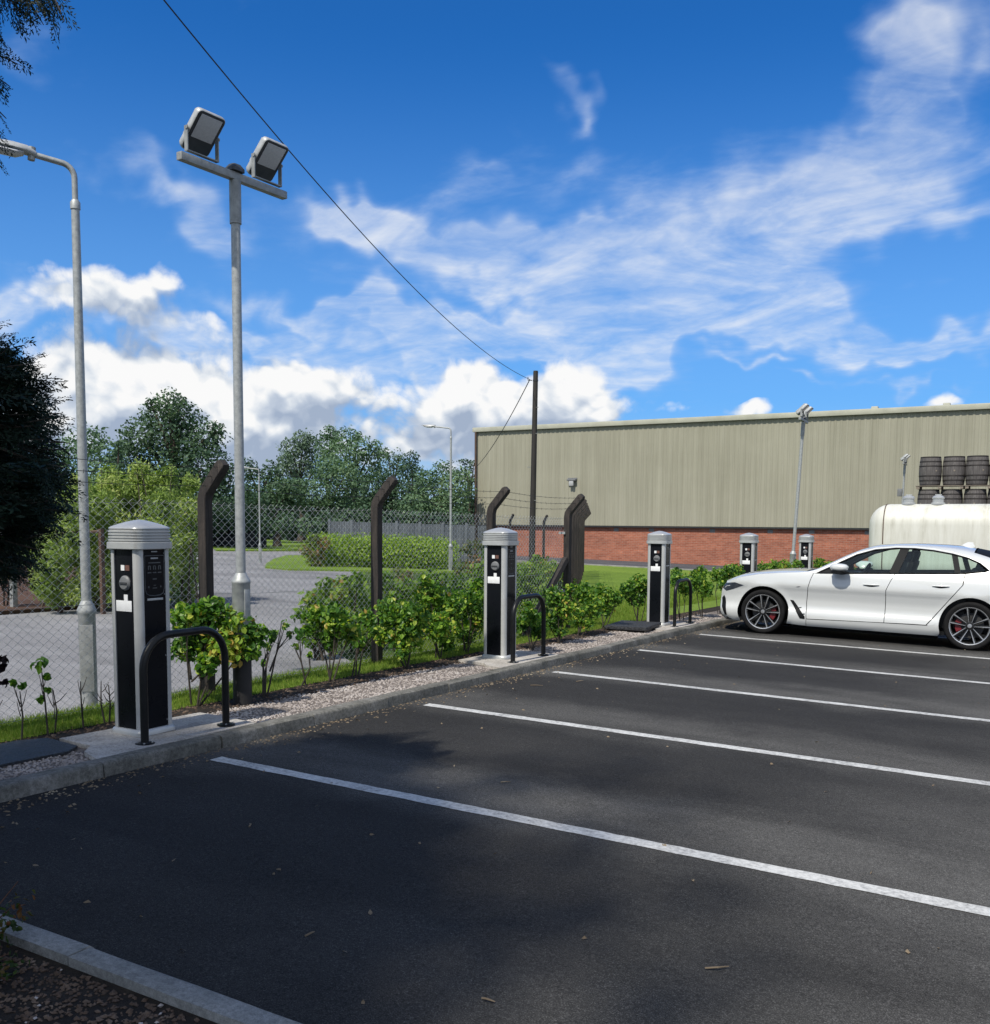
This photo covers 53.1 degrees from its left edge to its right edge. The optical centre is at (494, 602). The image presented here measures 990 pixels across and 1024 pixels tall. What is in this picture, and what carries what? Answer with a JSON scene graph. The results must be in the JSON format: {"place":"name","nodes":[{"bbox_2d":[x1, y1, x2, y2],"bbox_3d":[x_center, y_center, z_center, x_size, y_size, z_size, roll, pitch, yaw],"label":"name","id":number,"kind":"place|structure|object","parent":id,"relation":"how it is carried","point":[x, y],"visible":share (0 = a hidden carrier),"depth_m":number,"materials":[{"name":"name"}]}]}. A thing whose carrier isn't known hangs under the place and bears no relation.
{"place":"outdoors","nodes":[
{"label":"outdoors","id":0,"kind":"place"},
{"bbox_2d":[0,940,217,1023],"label":"planting bed","id":1,"kind":"object","parent":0,"point":[91,1015],"visible":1,"depth_m":3.10,"materials":[{"name":"soil"}]},
{"bbox_2d":[0,881,34,936],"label":"weed","id":2,"kind":"object","parent":1,"relation":"on","point":[12,924],"visible":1,"depth_m":3.41,"materials":[{"name":"green plant"}]},
{"bbox_2d":[0,0,88,599],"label":"conifer","id":3,"kind":"object","parent":1,"relation":"on","point":[32,484],"visible":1,"depth_m":4.15,"materials":[{"name":"green plant"}]},
{"bbox_2d":[0,945,199,1023],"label":"bed chippings","id":4,"kind":"object","parent":1,"relation":"on","point":[27,1013],"visible":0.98,"depth_m":3.07,"materials":[{"name":"gravel"}]},
{"bbox_2d":[0,539,363,721],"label":"service road","id":5,"kind":"structure","parent":0,"point":[31,640],"depth_m":11.84,"materials":[{"name":"asphalt"}]},
{"bbox_2d":[24,471,100,609],"bbox_3d":[-6.764,-0.991,15.393,1.192,2.227,1.882,-2,5,-22],"label":"willow shrub","id":6,"kind":"object","parent":5,"relation":"on","point":[52,578],"visible":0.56,"depth_m":14.86,"materials":[{"name":"green plant"}]},
{"bbox_2d":[55,529,105,613],"bbox_3d":[-6.299,-0.472,15.049,0.735,1.297,0.082,0,5,0],"label":"rusty rail","id":7,"kind":"object","parent":5,"relation":"on","point":[102,572],"visible":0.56,"depth_m":15.03,"materials":[{"name":"metal"}]},
{"bbox_2d":[68,462,127,608],"bbox_3d":[-6.488,-1.059,16.037,1.067,2.486,1.965,-1,5,-19],"label":"willow shrub","id":8,"kind":"object","parent":5,"relation":"on","point":[102,490],"visible":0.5,"depth_m":15.61,"materials":[{"name":"green plant"}]},
{"bbox_2d":[105,456,154,586],"bbox_3d":[-6.100,-1.178,16.729,1.210,2.594,2.448,-2,5,-29],"label":"willow shrub","id":9,"kind":"object","parent":5,"relation":"on","point":[136,479],"visible":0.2,"depth_m":16.61,"materials":[{"name":"green plant"}]},
{"bbox_2d":[131,462,190,601],"bbox_3d":[-5.565,-1.104,16.331,1.093,2.472,2.098,-2,5,-22],"label":"willow shrub","id":10,"kind":"object","parent":5,"relation":"on","point":[162,494],"visible":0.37,"depth_m":15.95,"materials":[{"name":"green plant"}]},
{"bbox_2d":[169,470,201,604],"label":"willow shrub","id":11,"kind":"object","parent":5,"relation":"on","point":[192,550],"visible":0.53,"depth_m":16.62,"materials":[{"name":"green plant"}]},
{"bbox_2d":[213,528,266,547],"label":"wall","id":12,"kind":"structure","parent":5,"relation":"on","point":[232,541],"depth_m":47.36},
{"bbox_2d":[42,535,758,569],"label":"yard","id":13,"kind":"structure","parent":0,"point":[642,564],"depth_m":42.22,"materials":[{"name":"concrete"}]},
{"bbox_2d":[9,526,818,711],"bbox_3d":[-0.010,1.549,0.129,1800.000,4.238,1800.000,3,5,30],"label":"ground","id":14,"kind":"structure","parent":0,"point":[345,653],"depth_m":19.82,"materials":[{"name":"green plant"}]},
{"bbox_2d":[0,139,97,707],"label":"street lamp","id":15,"kind":"object","parent":14,"relation":"on","point":[21,150],"visible":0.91,"depth_m":7.62,"materials":[{"name":"metal"}]},
{"bbox_2d":[45,421,130,514],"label":"broadleaf tree","id":16,"kind":"object","parent":14,"relation":"on","point":[100,446],"visible":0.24,"depth_m":40.68,"materials":[{"name":"green plant"}]},
{"bbox_2d":[0,566,198,614],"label":"mulch bed","id":17,"kind":"object","parent":14,"relation":"on","point":[26,602],"depth_m":15.79,"materials":[{"name":"soil"}]},
{"bbox_2d":[104,439,134,507],"bbox_3d":[-14.481,-4.064,38.181,1.590,4.367,1.247,3,5,30],"label":"conifer tree","id":18,"kind":"object","parent":14,"relation":"on","point":[117,443],"visible":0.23,"depth_m":37.79,"materials":[{"name":"green plant"}]},
{"bbox_2d":[0,914,301,1023],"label":"bed kerb","id":19,"kind":"structure","parent":14,"relation":"on","point":[210,1005],"depth_m":3.18,"materials":[{"name":"grey concrete"}]},
{"bbox_2d":[114,387,246,526],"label":"oak tree","id":20,"kind":"object","parent":14,"relation":"on","point":[174,441],"visible":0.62,"depth_m":44.43,"materials":[{"name":"green plant"}]},
{"bbox_2d":[176,107,287,706],"bbox_3d":[-2.005,-1.380,7.753,0.274,4.498,1.060,3,6,33],"label":"floodlight mast","id":21,"kind":"object","parent":14,"relation":"on","point":[203,128],"visible":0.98,"depth_m":7.71,"materials":[{"name":"metal"}]},
{"bbox_2d":[34,487,473,540],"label":"wood","id":22,"kind":"object","parent":14,"relation":"on","point":[291,537],"visible":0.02,"depth_m":64.47,"materials":[{"name":"green plant"}]},
{"bbox_2d":[213,540,311,550],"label":"lawn verge","id":23,"kind":"structure","parent":14,"relation":"on","point":[290,545],"depth_m":47.02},
{"bbox_2d":[221,457,292,529],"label":"broadleaf tree","id":24,"kind":"object","parent":23,"relation":"on","point":[248,477],"visible":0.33,"depth_m":56.19,"materials":[{"name":"green plant"}]},
{"bbox_2d":[245,474,303,545],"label":"broadleaf tree","id":25,"kind":"object","parent":14,"relation":"on","point":[279,502],"visible":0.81,"depth_m":49.76,"materials":[{"name":"green plant"}]},
{"bbox_2d":[0,457,590,723],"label":"chain link fence","id":26,"kind":"object","parent":14,"relation":"on","point":[577,514],"visible":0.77,"depth_m":9.83,"materials":[{"name":"metal"}]},
{"bbox_2d":[272,428,328,541],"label":"poplar tree","id":27,"kind":"object","parent":14,"relation":"on","point":[300,464],"visible":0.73,"depth_m":61.27,"materials":[{"name":"green plant"}]},
{"bbox_2d":[273,452,365,535],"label":"broadleaf tree","id":28,"kind":"object","parent":14,"relation":"on","point":[333,470],"visible":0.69,"depth_m":51.49,"materials":[{"name":"green plant"}]},
{"bbox_2d":[290,576,353,660],"bbox_3d":[-1.872,0.192,10.891,0.661,0.954,0.545,3,5,30],"label":"shrub","id":29,"kind":"object","parent":14,"relation":"on","point":[325,594],"visible":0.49,"depth_m":10.85,"materials":[{"name":"green plant"}]},
{"bbox_2d":[195,504,474,538],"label":"undergrowth","id":30,"kind":"object","parent":14,"relation":"on","point":[289,527],"visible":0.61,"depth_m":45.80,"materials":[{"name":"green plant"}]},
{"bbox_2d":[331,568,370,653],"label":"bramble bush","id":31,"kind":"object","parent":14,"relation":"on","point":[356,594],"visible":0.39,"depth_m":11.68,"materials":[{"name":"green plant"}]},
{"bbox_2d":[312,424,390,521],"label":"broadleaf tree","id":32,"kind":"object","parent":14,"relation":"on","point":[336,447],"visible":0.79,"depth_m":57.64,"materials":[{"name":"green plant"}]},
{"bbox_2d":[265,555,457,572],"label":"grass island","id":33,"kind":"structure","parent":14,"relation":"on","point":[289,563],"depth_m":30.40,"materials":[{"name":"plant"}]},
{"bbox_2d":[298,533,331,566],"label":"russet bush","id":34,"kind":"object","parent":33,"relation":"on","point":[318,542],"visible":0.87,"depth_m":30.47,"materials":[{"name":"green plant"}]},
{"bbox_2d":[301,529,463,568],"bbox_3d":[-3.766,-1.659,32.217,5.494,1.481,3.270,0,5,0],"label":"clipped hedge","id":35,"kind":"object","parent":33,"relation":"on","point":[393,553],"visible":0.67,"depth_m":31.09,"materials":[{"name":"green plant"}]},
{"bbox_2d":[422,424,452,570],"bbox_3d":[-1.785,-3.175,30.665,1.046,4.644,0.154,2,5,19],"label":"street lamp","id":36,"kind":"object","parent":33,"relation":"on","point":[450,533],"visible":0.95,"depth_m":30.51,"materials":[{"name":"metal"}]},
{"bbox_2d":[0,618,740,802],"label":"kerb","id":37,"kind":"structure","parent":14,"relation":"on","point":[45,781],"depth_m":7.14,"materials":[{"name":"concrete"}]},
{"bbox_2d":[348,466,420,521],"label":"broadleaf tree","id":38,"kind":"object","parent":14,"relation":"on","point":[368,499],"visible":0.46,"depth_m":49.76,"materials":[{"name":"green plant"}]},
{"bbox_2d":[367,570,429,643],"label":"bramble bush","id":39,"kind":"object","parent":14,"relation":"on","point":[404,586],"visible":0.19,"depth_m":12.45,"materials":[{"name":"green plant"}]},
{"bbox_2d":[328,519,485,560],"bbox_3d":[-3.466,-2.453,39.315,6.708,1.676,0.125,1,5,13],"label":"panel fence","id":40,"kind":"object","parent":14,"relation":"on","point":[430,530],"visible":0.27,"depth_m":39.12,"materials":[{"name":"metal"}]},
{"bbox_2d":[395,450,429,523],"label":"broadleaf tree","id":41,"kind":"object","parent":14,"relation":"on","point":[409,466],"visible":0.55,"depth_m":61.64,"materials":[{"name":"green plant"}]},
{"bbox_2d":[395,459,477,523],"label":"broadleaf tree","id":42,"kind":"object","parent":14,"relation":"on","point":[440,505],"visible":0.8,"depth_m":47.52,"materials":[{"name":"green plant"}]},
{"bbox_2d":[414,567,481,634],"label":"bramble bush","id":43,"kind":"object","parent":14,"relation":"on","point":[452,585],"visible":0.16,"depth_m":13.14,"materials":[{"name":"green plant"}]},
{"bbox_2d":[452,534,483,580],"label":"russet bush","id":44,"kind":"object","parent":14,"relation":"on","point":[468,553],"visible":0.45,"depth_m":21.91,"materials":[{"name":"green plant"}]},
{"bbox_2d":[528,371,537,577],"bbox_3d":[1.024,-3.320,26.947,0.308,5.880,0.274,4,6,30],"label":"telegraph pole","id":45,"kind":"object","parent":14,"relation":"on","point":[534,447],"visible":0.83,"depth_m":26.89,"materials":[{"name":"wood"}]},
{"bbox_2d":[163,0,529,379],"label":"overhead cable","id":46,"kind":"object","parent":45,"relation":"attached to","point":[305,169],"visible":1,"depth_m":11.38,"materials":[{"name":"rubber"}]},
{"bbox_2d":[516,558,556,619],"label":"bramble bush","id":47,"kind":"object","parent":14,"relation":"on","point":[528,586],"visible":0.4,"depth_m":15.20,"materials":[{"name":"green plant"}]},
{"bbox_2d":[529,554,579,612],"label":"bramble bush","id":48,"kind":"object","parent":14,"relation":"on","point":[553,564],"visible":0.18,"depth_m":16.46,"materials":[{"name":"green plant"}]},
{"bbox_2d":[472,403,989,567],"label":"warehouse","id":49,"kind":"structure","parent":14,"relation":"on","point":[728,480],"depth_m":42.60,"materials":[{"name":"metal"}]},
{"bbox_2d":[789,403,813,564],"bbox_3d":[7.108,-2.361,23.279,0.274,4.498,1.060,6,7,26],"label":"floodlight mast","id":50,"kind":"object","parent":14,"relation":"on","point":[804,410],"visible":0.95,"depth_m":23.21,"materials":[{"name":"metal"}]},
{"bbox_2d":[0,620,989,1023],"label":"car park","id":51,"kind":"structure","parent":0,"point":[470,910],"depth_m":4.72,"materials":[{"name":"asphalt"}]},
{"bbox_2d":[0,621,737,811],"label":"kerb foot litter","id":52,"kind":"object","parent":51,"relation":"on","point":[154,766],"visible":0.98,"depth_m":7.15,"materials":[{"name":"brown plant"}]},
{"bbox_2d":[211,757,989,915],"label":"parking line","id":53,"kind":"object","parent":51,"relation":"on","point":[915,897],"visible":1,"depth_m":4.91,"materials":[{"name":"white paint"}]},
{"bbox_2d":[424,703,989,785],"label":"parking line","id":54,"kind":"object","parent":51,"relation":"on","point":[742,748],"visible":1,"depth_m":7.15,"materials":[{"name":"white paint"}]},
{"bbox_2d":[553,671,989,721],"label":"parking line","id":55,"kind":"object","parent":51,"relation":"on","point":[925,713],"visible":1,"depth_m":9.33,"materials":[{"name":"white paint"}]},
{"bbox_2d":[639,649,989,683],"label":"parking line","id":56,"kind":"object","parent":51,"relation":"on","point":[819,667],"visible":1,"depth_m":11.49,"materials":[{"name":"white paint"}]},
{"bbox_2d":[720,542,989,649],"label":"parked car","id":57,"kind":"object","parent":51,"relation":"on","point":[903,596],"visible":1,"depth_m":14.32,"materials":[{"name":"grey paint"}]},
{"bbox_2d":[868,494,989,569],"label":"storage tank","id":58,"kind":"object","parent":51,"relation":"on","point":[937,520],"visible":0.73,"depth_m":25.28,"materials":[{"name":"metal"}]},
{"bbox_2d":[0,0,989,518],"label":"sky","id":59,"kind":"structure","parent":0,"point":[648,209],"materials":[{"name":"blue"}]},
{"bbox_2d":[411,584,719,651],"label":"lawn grass","id":60,"kind":"structure","parent":0,"point":[625,608],"depth_m":18.69,"materials":[{"name":"plant"}]},
{"bbox_2d":[476,565,730,633],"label":"lawn","id":61,"kind":"structure","parent":0,"point":[610,576],"depth_m":31.10,"materials":[{"name":"plant"}]},
{"bbox_2d":[0,606,719,742],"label":"soil strip","id":62,"kind":"object","parent":61,"relation":"on","point":[204,709],"visible":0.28,"depth_m":9.03,"materials":[{"name":"soil"}]},
{"bbox_2d":[29,656,51,735],"bbox_3d":[-3.028,0.627,6.614,0.153,0.535,0.120,3,5,30],"label":"sapling","id":63,"kind":"object","parent":62,"relation":"on","point":[44,663],"visible":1,"depth_m":6.61,"materials":[{"name":"green plant"}]},
{"bbox_2d":[170,595,270,705],"bbox_3d":[-2.184,0.379,7.819,0.826,0.884,0.463,0,5,-7],"label":"verge shrub","id":64,"kind":"object","parent":62,"relation":"on","point":[205,612],"visible":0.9,"depth_m":7.74,"materials":[{"name":"green plant"}]},
{"bbox_2d":[260,619,293,696],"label":"verge shrub","id":65,"kind":"object","parent":62,"relation":"on","point":[273,634],"visible":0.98,"depth_m":8.24,"materials":[{"name":"green plant"}]},
{"bbox_2d":[299,601,365,682],"bbox_3d":[-1.519,0.358,9.104,0.571,0.762,0.414,2,5,19],"label":"verge shrub","id":66,"kind":"object","parent":62,"relation":"on","point":[333,624],"visible":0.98,"depth_m":9.07,"materials":[{"name":"green plant"}]},
{"bbox_2d":[0,612,698,743],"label":"soil crumbs","id":67,"kind":"object","parent":62,"relation":"on","point":[194,707],"visible":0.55,"depth_m":8.89,"materials":[{"name":"brown soil"}]},
{"bbox_2d":[351,607,383,676],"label":"verge shrub","id":68,"kind":"object","parent":62,"relation":"on","point":[365,618],"visible":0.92,"depth_m":9.52,"materials":[{"name":"green plant"}]},
{"bbox_2d":[374,593,433,668],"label":"verge shrub","id":69,"kind":"object","parent":62,"relation":"on","point":[411,620],"visible":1,"depth_m":10.01,"materials":[{"name":"green plant"}]},
{"bbox_2d":[567,580,605,635],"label":"verge shrub","id":70,"kind":"object","parent":62,"relation":"on","point":[589,603],"visible":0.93,"depth_m":13.50,"materials":[{"name":"green plant"}]},
{"bbox_2d":[591,583,623,629],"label":"verge shrub","id":71,"kind":"object","parent":62,"relation":"on","point":[614,598],"visible":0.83,"depth_m":14.38,"materials":[{"name":"green plant"}]},
{"bbox_2d":[616,572,646,620],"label":"verge shrub","id":72,"kind":"object","parent":62,"relation":"on","point":[631,588],"visible":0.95,"depth_m":15.24,"materials":[{"name":"green plant"}]},
{"bbox_2d":[0,599,720,741],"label":"grass strip","id":73,"kind":"object","parent":61,"relation":"on","point":[709,604],"depth_m":9.91,"materials":[{"name":"plant"}]},
{"bbox_2d":[0,612,646,742],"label":"verge grass","id":74,"kind":"structure","parent":73,"relation":"on","point":[15,726],"depth_m":8.69,"materials":[{"name":"plant"}]},
{"bbox_2d":[414,573,470,658],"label":"verge shrub","id":75,"kind":"object","parent":73,"relation":"on","point":[449,604],"visible":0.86,"depth_m":10.79,"materials":[{"name":"green plant"}]},
{"bbox_2d":[452,578,483,652],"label":"verge shrub","id":76,"kind":"object","parent":73,"relation":"on","point":[466,632],"visible":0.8,"depth_m":11.35,"materials":[{"name":"green plant"}]},
{"bbox_2d":[0,610,724,779],"bbox_3d":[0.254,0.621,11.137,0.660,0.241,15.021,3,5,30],"label":"loose gravel","id":77,"kind":"structure","parent":61,"relation":"on","point":[73,757],"depth_m":8.61,"materials":[{"name":"gravel"}]},
{"bbox_2d":[0,738,77,766],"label":"access mat","id":78,"kind":"object","parent":77,"relation":"on","point":[17,752],"visible":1,"depth_m":6.14,"materials":[{"name":"plastic"}]},
{"bbox_2d":[59,712,255,759],"bbox_3d":[-2.324,0.911,6.697,0.644,0.088,1.380,3,5,30],"label":"concrete pad","id":79,"kind":"object","parent":77,"relation":"on","point":[101,744],"visible":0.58,"depth_m":6.56,"materials":[{"name":"concrete"}]},
{"bbox_2d":[107,520,174,736],"bbox_3d":[-2.387,0.159,6.686,0.330,1.433,0.330,3,5,30],"label":"charging post","id":80,"kind":"object","parent":79,"relation":"on","point":[140,583],"visible":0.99,"depth_m":6.59,"materials":[{"name":"metal"}]},
{"bbox_2d":[143,562,167,726],"bbox_3d":[-2.271,0.282,6.628,0.006,1.100,0.178,3,5,30],"label":"door panel","id":81,"kind":"structure","parent":80,"relation":"in","point":[155,610],"depth_m":6.64,"materials":[{"name":"metal"}]},
{"bbox_2d":[135,627,234,745],"bbox_3d":[-2.073,0.530,6.649,0.124,0.715,0.833,3,5,30],"label":"hoop guard","id":82,"kind":"object","parent":79,"relation":"on","point":[154,641],"visible":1,"depth_m":6.49,"materials":[{"name":"metal"}]},
{"bbox_2d":[458,650,557,668],"bbox_3d":[0.120,0.643,10.914,0.644,0.088,1.380,3,5,30],"label":"concrete pad","id":83,"kind":"object","parent":77,"relation":"on","point":[524,656],"visible":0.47,"depth_m":10.72,"materials":[{"name":"concrete"}]},
{"bbox_2d":[482,527,518,659],"bbox_3d":[0.058,-0.108,10.902,0.330,1.433,0.330,3,5,30],"label":"charging post","id":84,"kind":"object","parent":83,"relation":"on","point":[500,544],"visible":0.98,"depth_m":10.79,"materials":[{"name":"metal"}]},
{"bbox_2d":[507,554,514,653],"bbox_3d":[0.173,0.014,10.845,0.006,1.100,0.178,3,5,30],"label":"door panel","id":85,"kind":"structure","parent":84,"relation":"in","point":[510,580],"depth_m":10.83,"materials":[{"name":"metal"}]},
{"bbox_2d":[508,593,548,662],"bbox_3d":[0.371,0.263,10.866,0.124,0.716,0.833,3,5,30],"label":"hoop guard","id":86,"kind":"object","parent":83,"relation":"on","point":[543,616],"visible":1,"depth_m":10.82,"materials":[{"name":"metal"}]},
{"bbox_2d":[516,601,549,650],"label":"verge shrub","id":87,"kind":"object","parent":77,"relation":"on","point":[529,618],"visible":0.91,"depth_m":11.83,"materials":[{"name":"green plant"}]},
{"bbox_2d":[539,583,581,643],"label":"verge shrub","id":88,"kind":"object","parent":77,"relation":"on","point":[566,607],"visible":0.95,"depth_m":12.53,"materials":[{"name":"green plant"}]},
{"bbox_2d":[604,620,660,632],"bbox_3d":[2.041,0.363,14.607,0.620,0.098,0.860,2,5,24],"label":"chamber lid","id":89,"kind":"object","parent":77,"relation":"on","point":[635,626],"visible":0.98,"depth_m":14.35,"materials":[{"name":"metal"}]},
{"bbox_2d":[654,621,696,630],"bbox_3d":[2.564,0.376,15.131,0.644,0.088,1.380,3,5,30],"label":"concrete pad","id":90,"kind":"object","parent":77,"relation":"on","point":[668,627],"visible":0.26,"depth_m":14.99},
{"bbox_2d":[647,531,671,625],"bbox_3d":[2.502,-0.376,15.120,0.330,1.433,0.330,3,5,30],"label":"charging post","id":91,"kind":"object","parent":90,"relation":"on","point":[659,543],"visible":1,"depth_m":15.01,"materials":[{"name":"metal"}]},
{"bbox_2d":[670,567,694,620],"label":"verge shrub","id":92,"kind":"object","parent":77,"relation":"on","point":[676,575],"visible":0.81,"depth_m":16.14,"materials":[{"name":"green plant"}]},
{"bbox_2d":[685,565,714,616],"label":"verge shrub","id":93,"kind":"object","parent":77,"relation":"on","point":[698,579],"visible":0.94,"depth_m":16.76,"materials":[{"name":"green plant"}]},
{"bbox_2d":[708,563,737,613],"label":"verge shrub","id":94,"kind":"object","parent":77,"relation":"on","point":[722,575],"visible":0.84,"depth_m":17.58,"materials":[{"name":"green plant"}]},
{"bbox_2d":[739,533,758,573],"bbox_3d":[4.946,-0.643,19.337,0.330,1.433,0.330,3,5,30],"label":"charging post","id":95,"kind":"object","parent":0,"point":[748,542],"visible":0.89,"depth_m":19.19,"materials":[{"name":"metal"}]},
{"bbox_2d":[798,534,814,567],"bbox_3d":[7.390,-0.911,23.553,0.330,1.433,0.330,3,5,30],"label":"charging post","id":96,"kind":"object","parent":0,"point":[805,541],"visible":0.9,"depth_m":23.41,"materials":[{"name":"metal"}]},
{"bbox_2d":[941,489,962,503],"bbox_3d":[14.203,-3.071,30.832,0.664,0.900,0.668,4,6,36],"label":"barrel","id":97,"kind":"object","parent":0,"point":[953,496],"visible":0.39,"depth_m":30.54,"materials":[{"name":"grey wood"}]},
{"bbox_2d":[916,485,964,488],"bbox_3d":[13.920,-3.593,30.924,1.380,0.099,0.690,3,5,30],"label":"pallet","id":98,"kind":"object","parent":97,"relation":"on","point":[943,486],"visible":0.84,"depth_m":30.89,"materials":[{"name":"grey wood"}]},
{"bbox_2d":[919,456,941,485],"bbox_3d":[13.643,-4.105,31.019,0.664,0.900,0.668,0,5,-7],"label":"barrel","id":99,"kind":"object","parent":98,"relation":"on","point":[930,470],"visible":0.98,"depth_m":30.76,"materials":[{"name":"grey wood"}]},
{"bbox_2d":[942,456,965,484],"bbox_3d":[14.244,-4.077,30.723,0.664,0.900,0.668,2,5,23],"label":"barrel","id":100,"kind":"object","parent":98,"relation":"on","point":[953,470],"visible":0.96,"depth_m":30.46,"materials":[{"name":"grey wood"}]},
{"bbox_2d":[987,489,989,503],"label":"barrel","id":101,"kind":"object","parent":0,"point":[988,498],"visible":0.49,"depth_m":30.11,"materials":[{"name":"grey wood"}]},
{"bbox_2d":[964,485,989,488],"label":"pallet","id":102,"kind":"object","parent":101,"relation":"on","point":[967,486],"visible":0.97,"depth_m":30.18,"materials":[{"name":"grey wood"}]},
{"bbox_2d":[965,455,988,484],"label":"barrel","id":103,"kind":"object","parent":102,"relation":"on","point":[977,470],"visible":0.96,"depth_m":30.10,"materials":[{"name":"grey wood"}]},
{"bbox_3d":[15.116,-2.519,30.315,1.380,0.099,0.690,3,5,30],"label":"pallet","id":104,"kind":"object","parent":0,"visible":0},
{"bbox_2d":[963,489,986,503],"bbox_3d":[14.767,-3.036,30.461,0.664,0.900,0.668,3,5,29],"label":"barrel","id":105,"kind":"object","parent":104,"relation":"on","point":[975,496],"visible":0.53,"depth_m":30.18,"materials":[{"name":"grey wood"}]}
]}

